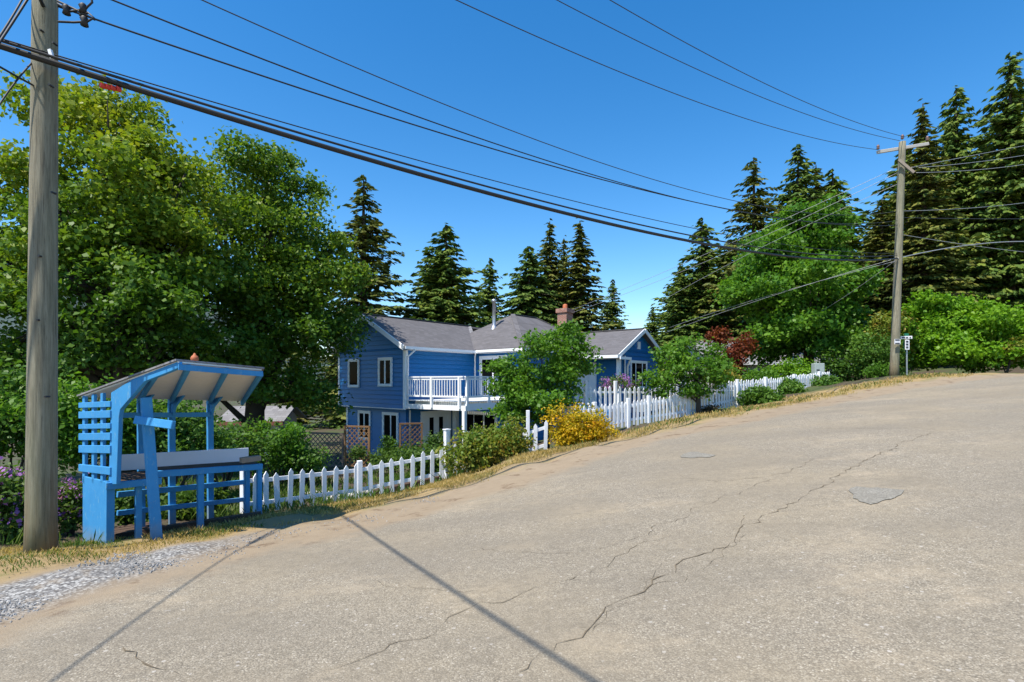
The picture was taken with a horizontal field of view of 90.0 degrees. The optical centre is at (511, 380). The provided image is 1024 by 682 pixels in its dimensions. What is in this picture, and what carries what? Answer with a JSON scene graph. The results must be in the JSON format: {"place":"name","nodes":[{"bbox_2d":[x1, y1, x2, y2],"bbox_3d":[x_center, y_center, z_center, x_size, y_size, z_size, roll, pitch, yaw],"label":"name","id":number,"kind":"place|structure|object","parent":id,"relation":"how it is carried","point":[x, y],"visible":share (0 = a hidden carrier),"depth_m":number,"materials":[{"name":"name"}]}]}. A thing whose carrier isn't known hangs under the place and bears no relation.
{"place":"outdoors","nodes":[
{"label":"outdoors","id":0,"kind":"place"},
{"bbox_2d":[0,276,329,383],"bbox_3d":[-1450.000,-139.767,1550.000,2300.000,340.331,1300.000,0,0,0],"label":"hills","id":1,"kind":"structure","parent":0,"point":[14,324],"depth_m":1136.12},
{"bbox_2d":[0,458,491,546],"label":"green grass","id":2,"kind":"structure","parent":0,"point":[284,505],"depth_m":11.27,"materials":[{"name":"plant"}]},
{"bbox_2d":[0,441,598,574],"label":"dry grass","id":3,"kind":"structure","parent":0,"point":[443,483],"depth_m":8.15,"materials":[{"name":"plant"}]},
{"bbox_2d":[0,375,1023,681],"bbox_3d":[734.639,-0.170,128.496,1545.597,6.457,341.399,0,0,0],"label":"road","id":4,"kind":"structure","parent":0,"point":[828,579],"depth_m":4.12,"materials":[{"name":"asphalt"}]},
{"bbox_2d":[495,434,927,679],"bbox_3d":[3.527,1.244,5.874,9.473,0.826,0.352,0,0,-38],"label":"road crack","id":5,"kind":"object","parent":4,"relation":"on","point":[693,556],"visible":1,"depth_m":4.34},
{"bbox_2d":[849,486,903,503],"bbox_3d":[3.947,1.248,5.627,0.723,0.074,0.489,0,0,-44],"label":"asphalt patch","id":6,"kind":"object","parent":4,"relation":"on","point":[868,495],"visible":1,"depth_m":5.65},
{"bbox_2d":[0,360,1023,625],"bbox_3d":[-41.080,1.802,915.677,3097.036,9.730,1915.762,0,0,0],"label":"verge and garden ground","id":7,"kind":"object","parent":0,"point":[66,580],"visible":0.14,"depth_m":7.92,"materials":[{"name":"gravel"}]},
{"bbox_2d":[0,456,66,544],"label":"flowering plant","id":8,"kind":"object","parent":7,"relation":"on","point":[12,491],"visible":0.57,"depth_m":6.95,"materials":[{"name":"green plant"}]},
{"bbox_2d":[23,0,58,553],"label":"utility pole","id":9,"kind":"object","parent":7,"relation":"on","point":[41,486],"visible":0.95,"depth_m":5.78,"materials":[{"name":"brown wood"}]},
{"bbox_2d":[57,0,95,27],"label":"line hardware","id":10,"kind":"object","parent":9,"relation":"attached to","point":[81,10],"visible":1,"depth_m":5.77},
{"bbox_2d":[0,43,897,260],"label":"cable bundle","id":11,"kind":"object","parent":9,"relation":"attached to","point":[57,64],"visible":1,"depth_m":7.44,"materials":[{"name":"rubber"}]},
{"bbox_2d":[2,40,897,256],"bbox_3d":[4.550,-4.400,12.883,29.649,1.905,0.032,0,0,-37],"label":"overhead wire","id":12,"kind":"object","parent":9,"relation":"attached to","point":[157,89],"visible":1,"depth_m":7.38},
{"bbox_2d":[3,39,896,253],"bbox_3d":[4.523,-4.563,13.043,29.882,1.808,0.016,0,0,-37],"label":"overhead wire","id":13,"kind":"object","parent":9,"relation":"attached to","point":[362,144],"visible":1,"depth_m":7.68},
{"bbox_2d":[57,5,895,225],"bbox_3d":[5.580,-5.468,13.890,27.056,2.386,0.022,0,0,-36],"label":"overhead wire","id":14,"kind":"object","parent":9,"relation":"attached to","point":[113,25],"visible":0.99,"depth_m":8.14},
{"bbox_2d":[111,0,892,223],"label":"overhead wire","id":15,"kind":"object","parent":9,"relation":"attached to","point":[410,113],"visible":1,"depth_m":8.24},
{"bbox_2d":[202,0,895,214],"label":"overhead wire","id":16,"kind":"object","parent":9,"relation":"attached to","point":[473,115],"visible":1,"depth_m":9.03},
{"bbox_2d":[0,345,89,478],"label":"hedge shrub","id":17,"kind":"object","parent":7,"relation":"on","point":[8,436],"visible":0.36,"depth_m":10.41,"materials":[{"name":"green plant"}]},
{"bbox_2d":[58,472,88,535],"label":"flowering plant","id":18,"kind":"object","parent":7,"relation":"on","point":[70,497],"visible":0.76,"depth_m":7.48,"materials":[{"name":"green plant"}]},
{"bbox_2d":[0,371,160,484],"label":"hedge shrub","id":19,"kind":"object","parent":7,"relation":"on","point":[70,431],"visible":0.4,"depth_m":10.15,"materials":[{"name":"green plant"}]},
{"bbox_2d":[115,487,163,525],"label":"garden plant","id":20,"kind":"object","parent":7,"relation":"on","point":[123,503],"visible":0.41,"depth_m":8.08,"materials":[{"name":"green plant"}]},
{"bbox_2d":[0,59,282,479],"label":"maple tree","id":21,"kind":"object","parent":7,"relation":"on","point":[132,268],"visible":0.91,"depth_m":15.90,"materials":[{"name":"green plant"}]},
{"bbox_2d":[133,397,175,540],"bbox_3d":[-4.502,1.208,6.581,0.637,1.991,0.281,0,0,16],"label":"sign post","id":22,"kind":"object","parent":7,"relation":"on","point":[147,421],"visible":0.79,"depth_m":6.63,"materials":[{"name":"wood"}]},
{"bbox_2d":[116,481,195,519],"bbox_3d":[-6.394,2.286,9.695,1.501,0.787,1.718,0,0,0],"label":"garden plant","id":23,"kind":"object","parent":7,"relation":"on","point":[164,500],"visible":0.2,"depth_m":9.30,"materials":[{"name":"green plant"}]},
{"bbox_2d":[77,359,264,542],"bbox_3d":[-4.606,1.083,7.491,2.834,2.684,2.457,0,0,41],"label":"farm stand","id":24,"kind":"object","parent":7,"relation":"on","point":[175,382],"visible":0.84,"depth_m":7.31,"materials":[{"name":"blue wood"}]},
{"bbox_2d":[122,399,251,486],"bbox_3d":[-7.547,1.462,11.661,2.421,2.777,2.557,0,0,37],"label":"hedge shrub","id":25,"kind":"object","parent":7,"relation":"on","point":[189,430],"visible":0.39,"depth_m":11.30,"materials":[{"name":"green plant"}]},
{"bbox_2d":[177,478,236,519],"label":"garden plant","id":26,"kind":"object","parent":7,"relation":"on","point":[219,492],"visible":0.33,"depth_m":9.55,"materials":[{"name":"green plant"}]},
{"bbox_2d":[0,496,434,626],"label":"gravel","id":27,"kind":"structure","parent":7,"relation":"on","point":[16,603],"depth_m":5.27,"materials":[{"name":"gravel"}]},
{"bbox_2d":[189,413,282,490],"bbox_3d":[-7.715,1.956,13.591,2.948,2.256,2.186,0,0,-30],"label":"hedge shrub","id":28,"kind":"object","parent":7,"relation":"on","point":[250,435],"visible":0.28,"depth_m":13.52,"materials":[{"name":"green plant"}]},
{"bbox_2d":[142,125,377,463],"bbox_3d":[-11.364,-3.178,22.062,10.816,14.320,9.092,0,0,0],"label":"maple tree","id":29,"kind":"object","parent":7,"relation":"on","point":[268,301],"visible":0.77,"depth_m":21.16,"materials":[{"name":"green plant"}]},
{"bbox_2d":[214,406,306,454],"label":"garden shed","id":30,"kind":"structure","parent":7,"relation":"on","point":[277,414],"depth_m":27.73,"materials":[{"name":"grey"}]},
{"bbox_2d":[245,416,313,485],"bbox_3d":[-6.936,2.166,15.071,2.198,2.199,1.806,0,0,0],"label":"garden shrub","id":31,"kind":"object","parent":7,"relation":"on","point":[289,431],"visible":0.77,"depth_m":14.77,"materials":[{"name":"green plant"}]},
{"bbox_2d":[267,351,323,425],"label":"conifer tree","id":32,"kind":"object","parent":7,"relation":"on","point":[299,420],"visible":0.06,"depth_m":56.52,"materials":[{"name":"green plant"}]},
{"bbox_2d":[240,463,356,513],"bbox_3d":[-4.166,2.184,10.181,0.242,1.160,2.371,0,0,42],"label":"picket fence","id":33,"kind":"object","parent":7,"relation":"on","point":[291,476],"visible":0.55,"depth_m":10.16,"materials":[{"name":"white paint"}]},
{"bbox_2d":[274,443,338,485],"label":"garden shrub","id":34,"kind":"object","parent":7,"relation":"on","point":[308,462],"visible":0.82,"depth_m":14.90,"materials":[{"name":"green plant"}]},
{"bbox_2d":[292,432,343,466],"bbox_3d":[-7.982,2.814,21.000,2.454,1.397,0.060,0,0,14],"label":"lattice fence","id":35,"kind":"object","parent":7,"relation":"on","point":[341,445],"visible":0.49,"depth_m":20.83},
{"bbox_2d":[303,353,343,428],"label":"conifer tree","id":36,"kind":"object","parent":7,"relation":"on","point":[335,365],"visible":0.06,"depth_m":55.97,"materials":[{"name":"green plant"}]},
{"bbox_2d":[303,320,347,429],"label":"conifer tree","id":37,"kind":"object","parent":7,"relation":"on","point":[327,423],"depth_m":54.47,"materials":[{"name":"green plant"}]},
{"bbox_2d":[268,175,426,419],"bbox_3d":[-9.698,-4.506,37.168,13.849,20.004,14.594,0,0,33],"label":"conifer tree","id":38,"kind":"object","parent":7,"relation":"on","point":[365,238],"visible":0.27,"depth_m":35.56,"materials":[{"name":"green plant"}]},
{"bbox_2d":[344,425,369,466],"bbox_3d":[-6.190,2.629,20.450,1.178,1.667,0.060,0,0,15],"label":"lattice screen","id":39,"kind":"object","parent":7,"relation":"on","point":[345,442],"visible":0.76,"depth_m":20.47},
{"bbox_2d":[344,441,369,462],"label":"garden shrub","id":40,"kind":"object","parent":7,"relation":"on","point":[356,452],"visible":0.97,"depth_m":19.70,"materials":[{"name":"green plant"}]},
{"bbox_2d":[379,435,398,455],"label":"garden shrub","id":41,"kind":"object","parent":7,"relation":"on","point":[389,444],"visible":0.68,"depth_m":22.30,"materials":[{"name":"green plant"}]},
{"bbox_2d":[363,440,417,472],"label":"garden shrub","id":42,"kind":"object","parent":7,"relation":"on","point":[382,457],"visible":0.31,"depth_m":18.67,"materials":[{"name":"green plant"}]},
{"bbox_2d":[399,422,422,447],"bbox_3d":[-4.431,2.679,22.450,1.022,1.667,0.060,0,0,-18],"label":"lattice screen","id":43,"kind":"object","parent":7,"relation":"on","point":[407,424],"visible":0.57,"depth_m":22.43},
{"bbox_2d":[385,439,450,475],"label":"garden shrub","id":44,"kind":"object","parent":7,"relation":"on","point":[410,453],"visible":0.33,"depth_m":13.69,"materials":[{"name":"green plant"}]},
{"bbox_2d":[397,246,442,320],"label":"conifer tree","id":45,"kind":"object","parent":7,"relation":"on","point":[414,289],"visible":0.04,"depth_m":38.59,"materials":[{"name":"green plant"}]},
{"bbox_2d":[414,428,451,472],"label":"garden shrub","id":46,"kind":"object","parent":7,"relation":"on","point":[433,441],"visible":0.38,"depth_m":14.78,"materials":[{"name":"green plant"}]},
{"bbox_2d":[395,223,491,327],"bbox_3d":[-5.277,-3.379,38.065,12.045,16.764,13.789,0,0,-2],"label":"conifer tree","id":47,"kind":"object","parent":7,"relation":"on","point":[446,302],"visible":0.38,"depth_m":37.35,"materials":[{"name":"green plant"}]},
{"bbox_2d":[442,429,450,478],"bbox_3d":[-1.536,1.811,12.050,0.145,1.348,0.145,0,0,-41],"label":"gate post","id":48,"kind":"object","parent":7,"relation":"on","point":[446,435],"visible":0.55,"depth_m":12.01,"materials":[{"name":"white paint"}]},
{"bbox_2d":[357,448,443,497],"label":"picket fence","id":49,"kind":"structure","parent":48,"relation":"attached to","point":[391,464],"depth_m":11.46,"materials":[{"name":"white paint"}]},
{"bbox_2d":[434,421,513,475],"bbox_3d":[-0.954,1.592,11.733,1.873,1.277,1.514,0,0,-27],"label":"garden shrub","id":50,"kind":"object","parent":7,"relation":"on","point":[473,447],"visible":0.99,"depth_m":11.61,"materials":[{"name":"green plant"}]},
{"bbox_2d":[468,258,505,324],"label":"conifer tree","id":51,"kind":"object","parent":7,"relation":"on","point":[488,292],"visible":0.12,"depth_m":43.64,"materials":[{"name":"green plant"}]},
{"bbox_2d":[326,299,666,455],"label":"house","id":52,"kind":"structure","parent":7,"relation":"on","point":[428,375],"depth_m":26.07,"materials":[{"name":"blue"}]},
{"bbox_2d":[347,359,359,387],"bbox_3d":[-8.229,-0.390,26.614,0.990,1.480,0.106,0,0,40],"label":"window","id":53,"kind":"structure","parent":52,"relation":"in","point":[353,365],"depth_m":26.58,"materials":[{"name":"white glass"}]},
{"bbox_2d":[358,410,370,439],"bbox_3d":[-7.649,2.300,26.522,1.100,1.500,0.106,0,0,40],"label":"window","id":54,"kind":"structure","parent":52,"relation":"in","point":[364,417],"depth_m":26.48,"materials":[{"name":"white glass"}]},
{"bbox_2d":[377,357,392,386],"bbox_3d":[-6.172,-0.425,24.907,1.100,1.410,0.106,0,0,40],"label":"window","id":55,"kind":"structure","parent":52,"relation":"in","point":[385,364],"depth_m":24.86,"materials":[{"name":"white glass"}]},
{"bbox_2d":[382,412,398,443],"bbox_3d":[-5.976,2.350,25.132,1.250,1.600,0.106,0,0,40],"label":"window","id":56,"kind":"structure","parent":52,"relation":"in","point":[390,422],"depth_m":25.08,"materials":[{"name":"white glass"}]},
{"bbox_2d":[420,410,450,449],"bbox_3d":[-3.822,2.737,25.804,0.106,2.446,2.000,0,0,40],"label":"french door","id":57,"kind":"structure","parent":52,"relation":"in","point":[431,420],"depth_m":25.69,"materials":[{"name":"white glass"}]},
{"bbox_2d":[467,411,497,432],"bbox_3d":[-1.576,2.144,25.584,2.240,1.192,0.106,0,0,40],"label":"window","id":58,"kind":"structure","parent":52,"relation":"in","point":[472,416],"depth_m":25.62,"materials":[{"name":"glass"}]},
{"bbox_2d":[479,355,507,397],"bbox_3d":[-0.979,-0.182,26.687,1.930,2.244,0.106,0,0,40],"label":"patio door","id":59,"kind":"structure","parent":52,"relation":"in","point":[482,359],"depth_m":27.03,"materials":[{"name":"white glass"}]},
{"bbox_2d":[576,363,596,403],"bbox_3d":[4.006,0.160,28.123,1.420,2.280,0.095,0,0,40],"label":"front door","id":60,"kind":"structure","parent":52,"relation":"in","point":[592,379],"depth_m":27.84,"materials":[{"name":"white wood"}]},
{"bbox_2d":[630,360,647,388],"bbox_3d":[6.924,-0.320,27.938,0.106,1.540,2.000,0,0,40],"label":"window","id":61,"kind":"structure","parent":52,"relation":"in","point":[636,366],"depth_m":27.80,"materials":[{"name":"white glass"}]},
{"bbox_2d":[453,410,547,472],"bbox_3d":[-0.277,1.544,12.871,2.434,1.586,0.177,0,0,-15],"label":"picket fence","id":62,"kind":"object","parent":7,"relation":"on","point":[544,428],"visible":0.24,"depth_m":13.04,"materials":[{"name":"white paint"}]},
{"bbox_2d":[481,414,537,458],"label":"garden shrub","id":63,"kind":"object","parent":7,"relation":"on","point":[520,444],"visible":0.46,"depth_m":12.11,"materials":[{"name":"green plant"}]},
{"bbox_2d":[496,246,562,324],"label":"conifer tree","id":64,"kind":"object","parent":7,"relation":"on","point":[525,301],"visible":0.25,"depth_m":43.28,"materials":[{"name":"green plant"}]},
{"bbox_2d":[476,319,605,448],"bbox_3d":[0.870,0.333,16.489,3.503,4.631,3.690,0,0,41],"label":"garden tree","id":65,"kind":"object","parent":7,"relation":"on","point":[520,393],"visible":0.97,"depth_m":15.87,"materials":[{"name":"green plant"}]},
{"bbox_2d":[532,218,582,323],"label":"conifer tree","id":66,"kind":"object","parent":7,"relation":"on","point":[547,252],"visible":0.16,"depth_m":45.71,"materials":[{"name":"green plant"}]},
{"bbox_2d":[554,235,573,306],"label":"conifer tree","id":67,"kind":"object","parent":7,"relation":"on","point":[564,252],"visible":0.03,"depth_m":47.88,"materials":[{"name":"green plant"}]},
{"bbox_2d":[540,398,620,446],"bbox_3d":[1.853,1.194,13.676,1.954,1.457,1.906,0,0,-27],"label":"golden shrub","id":68,"kind":"object","parent":7,"relation":"on","point":[580,426],"visible":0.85,"depth_m":13.39,"materials":[{"name":"yellow plant"}]},
{"bbox_2d":[549,220,619,332],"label":"conifer tree","id":69,"kind":"object","parent":7,"relation":"on","point":[579,281],"visible":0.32,"depth_m":44.52,"materials":[{"name":"green plant"}]},
{"bbox_2d":[597,279,631,330],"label":"conifer tree","id":70,"kind":"object","parent":7,"relation":"on","point":[614,310],"visible":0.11,"depth_m":49.60,"materials":[{"name":"green plant"}]},
{"bbox_2d":[597,372,633,433],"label":"flowering plant","id":71,"kind":"object","parent":7,"relation":"on","point":[623,383],"visible":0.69,"depth_m":20.42,"materials":[{"name":"purple plant"}]},
{"bbox_2d":[560,381,685,419],"bbox_3d":[4.249,0.728,18.607,6.877,1.480,0.221,0,0,-33],"label":"picket fence","id":72,"kind":"object","parent":7,"relation":"on","point":[605,391],"visible":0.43,"depth_m":18.20,"materials":[{"name":"white paint"}]},
{"bbox_2d":[575,394,695,428],"bbox_3d":[4.251,1.110,16.579,5.535,1.512,0.148,0,0,-31],"label":"picket fence","id":73,"kind":"object","parent":7,"relation":"on","point":[647,416],"visible":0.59,"depth_m":16.62,"materials":[{"name":"white paint"}]},
{"bbox_2d":[643,307,664,362],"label":"conifer tree","id":74,"kind":"object","parent":7,"relation":"on","point":[650,328],"visible":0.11,"depth_m":51.70,"materials":[{"name":"green plant"}]},
{"bbox_2d":[644,269,694,343],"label":"conifer tree","id":75,"kind":"object","parent":7,"relation":"on","point":[666,293],"visible":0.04,"depth_m":54.72,"materials":[{"name":"green plant"}]},
{"bbox_2d":[654,262,710,384],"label":"conifer tree","id":76,"kind":"object","parent":7,"relation":"on","point":[678,297],"visible":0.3,"depth_m":41.64,"materials":[{"name":"green plant"}]},
{"bbox_2d":[633,332,745,413],"bbox_3d":[6.099,-0.133,17.834,3.937,3.241,2.563,0,0,0],"label":"garden tree","id":77,"kind":"object","parent":7,"relation":"on","point":[686,361],"visible":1,"depth_m":17.52,"materials":[{"name":"green plant"}]},
{"bbox_2d":[648,217,748,364],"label":"conifer tree","id":78,"kind":"object","parent":7,"relation":"on","point":[701,271],"visible":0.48,"depth_m":41.28,"materials":[{"name":"green plant"}]},
{"bbox_2d":[704,325,760,378],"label":"red leaf tree","id":79,"kind":"object","parent":7,"relation":"on","point":[736,353],"visible":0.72,"depth_m":25.86,"materials":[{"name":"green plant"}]},
{"bbox_2d":[677,157,799,345],"bbox_3d":[19.913,-8.166,39.299,12.994,18.619,12.330,0,0,35],"label":"conifer tree","id":80,"kind":"object","parent":7,"relation":"on","point":[754,198],"visible":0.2,"depth_m":39.76,"materials":[{"name":"green plant"}]},
{"bbox_2d":[511,373,973,457],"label":"dry grass","id":81,"kind":"structure","parent":7,"relation":"on","point":[741,409],"depth_m":16.23,"materials":[{"name":"plant"}]},
{"bbox_2d":[664,340,837,393],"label":"house","id":82,"kind":"structure","parent":7,"relation":"on","point":[755,366],"depth_m":35.15,"materials":[{"name":"grey"}]},
{"bbox_2d":[734,383,786,405],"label":"garden shrub","id":83,"kind":"object","parent":7,"relation":"on","point":[759,394],"visible":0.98,"depth_m":18.26,"materials":[{"name":"green plant"}]},
{"bbox_2d":[739,363,782,389],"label":"garden shrub","id":84,"kind":"object","parent":7,"relation":"on","point":[749,375],"visible":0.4,"depth_m":24.61,"materials":[{"name":"green plant"}]},
{"bbox_2d":[701,371,829,411],"bbox_3d":[10.498,0.417,20.480,9.136,1.653,0.202,0,0,-33],"label":"picket fence","id":85,"kind":"object","parent":7,"relation":"on","point":[736,385],"visible":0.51,"depth_m":19.07,"materials":[{"name":"white paint"}]},
{"bbox_2d":[763,355,815,380],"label":"garden shrub","id":86,"kind":"object","parent":7,"relation":"on","point":[789,368],"visible":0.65,"depth_m":25.45,"materials":[{"name":"green plant"}]},
{"bbox_2d":[772,376,809,394],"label":"garden shrub","id":87,"kind":"object","parent":7,"relation":"on","point":[792,386],"visible":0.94,"depth_m":20.28,"materials":[{"name":"green plant"}]},
{"bbox_2d":[707,188,891,384],"bbox_3d":[15.844,-4.768,28.528,9.190,10.890,7.686,0,0,-29],"label":"maple tree","id":88,"kind":"object","parent":7,"relation":"on","point":[783,325],"visible":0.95,"depth_m":27.46,"materials":[{"name":"green plant"}]},
{"bbox_2d":[735,144,885,336],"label":"conifer tree","id":89,"kind":"object","parent":7,"relation":"on","point":[798,188],"visible":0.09,"depth_m":43.61,"materials":[{"name":"green plant"}]},
{"bbox_2d":[809,369,842,385],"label":"garden shrub","id":90,"kind":"object","parent":7,"relation":"on","point":[825,380],"visible":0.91,"depth_m":21.93,"materials":[{"name":"green plant"}]},
{"bbox_2d":[808,162,870,309],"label":"conifer tree","id":91,"kind":"object","parent":7,"relation":"on","point":[820,187],"visible":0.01,"depth_m":44.69,"materials":[{"name":"green plant"}]},
{"bbox_2d":[812,345,872,381],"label":"garden shrub","id":92,"kind":"object","parent":7,"relation":"on","point":[840,371],"visible":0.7,"depth_m":25.74,"materials":[{"name":"green plant"}]},
{"bbox_2d":[823,168,901,328],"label":"conifer tree","id":93,"kind":"object","parent":7,"relation":"on","point":[835,184],"visible":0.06,"depth_m":44.19,"materials":[{"name":"green plant"}]},
{"bbox_2d":[830,326,915,378],"bbox_3d":[17.610,-1.293,25.032,4.095,2.859,2.800,0,0,0],"label":"garden shrub","id":94,"kind":"object","parent":7,"relation":"on","point":[865,352],"visible":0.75,"depth_m":24.61,"materials":[{"name":"green plant"}]},
{"bbox_2d":[859,361,889,377],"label":"garden shrub","id":95,"kind":"object","parent":7,"relation":"on","point":[875,372],"visible":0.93,"depth_m":23.12,"materials":[{"name":"green plant"}]},
{"bbox_2d":[857,196,922,366],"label":"conifer tree","id":96,"kind":"object","parent":7,"relation":"on","point":[877,241],"visible":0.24,"depth_m":41.72,"materials":[{"name":"green plant"}]},
{"bbox_2d":[860,306,925,367],"bbox_3d":[18.824,-1.810,25.508,2.447,3.763,2.893,0,0,0],"label":"garden shrub","id":97,"kind":"object","parent":7,"relation":"on","point":[885,319],"visible":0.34,"depth_m":25.36,"materials":[{"name":"green plant"}]},
{"bbox_2d":[853,149,938,276],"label":"conifer tree","id":98,"kind":"object","parent":7,"relation":"on","point":[886,185],"visible":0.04,"depth_m":55.75,"materials":[{"name":"green plant"}]},
{"bbox_2d":[876,134,928,375],"bbox_3d":[16.945,-5.323,21.918,2.935,10.876,0.752,0,0,-12],"label":"utility pole","id":99,"kind":"object","parent":7,"relation":"on","point":[896,309],"visible":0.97,"depth_m":21.89,"materials":[{"name":"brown wood"}]},
{"bbox_2d":[456,0,877,149],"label":"overhead wire","id":100,"kind":"object","parent":99,"relation":"attached to","point":[639,79],"visible":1,"depth_m":12.94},
{"bbox_2d":[557,0,899,140],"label":"overhead wire","id":101,"kind":"object","parent":99,"relation":"attached to","point":[704,72],"visible":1,"depth_m":14.43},
{"bbox_2d":[610,0,904,136],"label":"overhead wire","id":102,"kind":"object","parent":99,"relation":"attached to","point":[740,71],"visible":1,"depth_m":14.57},
{"bbox_2d":[864,98,1003,366],"bbox_3d":[32.668,-10.929,40.063,9.802,22.264,9.416,0,0,7],"label":"conifer tree","id":103,"kind":"object","parent":7,"relation":"on","point":[925,272],"visible":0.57,"depth_m":39.30,"materials":[{"name":"green plant"}]},
{"bbox_2d":[901,288,1023,373],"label":"lime bush","id":104,"kind":"object","parent":7,"relation":"on","point":[959,329],"visible":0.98,"depth_m":24.16,"materials":[{"name":"green plant"}]},
{"bbox_2d":[902,85,1023,315],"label":"conifer tree","id":105,"kind":"object","parent":7,"relation":"on","point":[958,144],"visible":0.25,"depth_m":41.06,"materials":[{"name":"green plant"}]},
{"bbox_2d":[934,51,1023,309],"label":"conifer tree","id":106,"kind":"object","parent":7,"relation":"on","point":[1006,127],"visible":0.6,"depth_m":39.39,"materials":[{"name":"green plant"}]},
{"bbox_2d":[983,333,1023,372],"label":"garden shrub","id":107,"kind":"object","parent":7,"relation":"on","point":[1019,343],"visible":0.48,"depth_m":23.67,"materials":[{"name":"green plant"}]},
{"bbox_2d":[0,0,1023,369],"label":"sky","id":108,"kind":"structure","parent":0,"point":[870,63],"materials":[{"name":"blue"}]},
{"bbox_2d":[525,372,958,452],"bbox_3d":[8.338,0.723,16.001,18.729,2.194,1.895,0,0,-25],"label":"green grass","id":109,"kind":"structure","parent":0,"point":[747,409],"depth_m":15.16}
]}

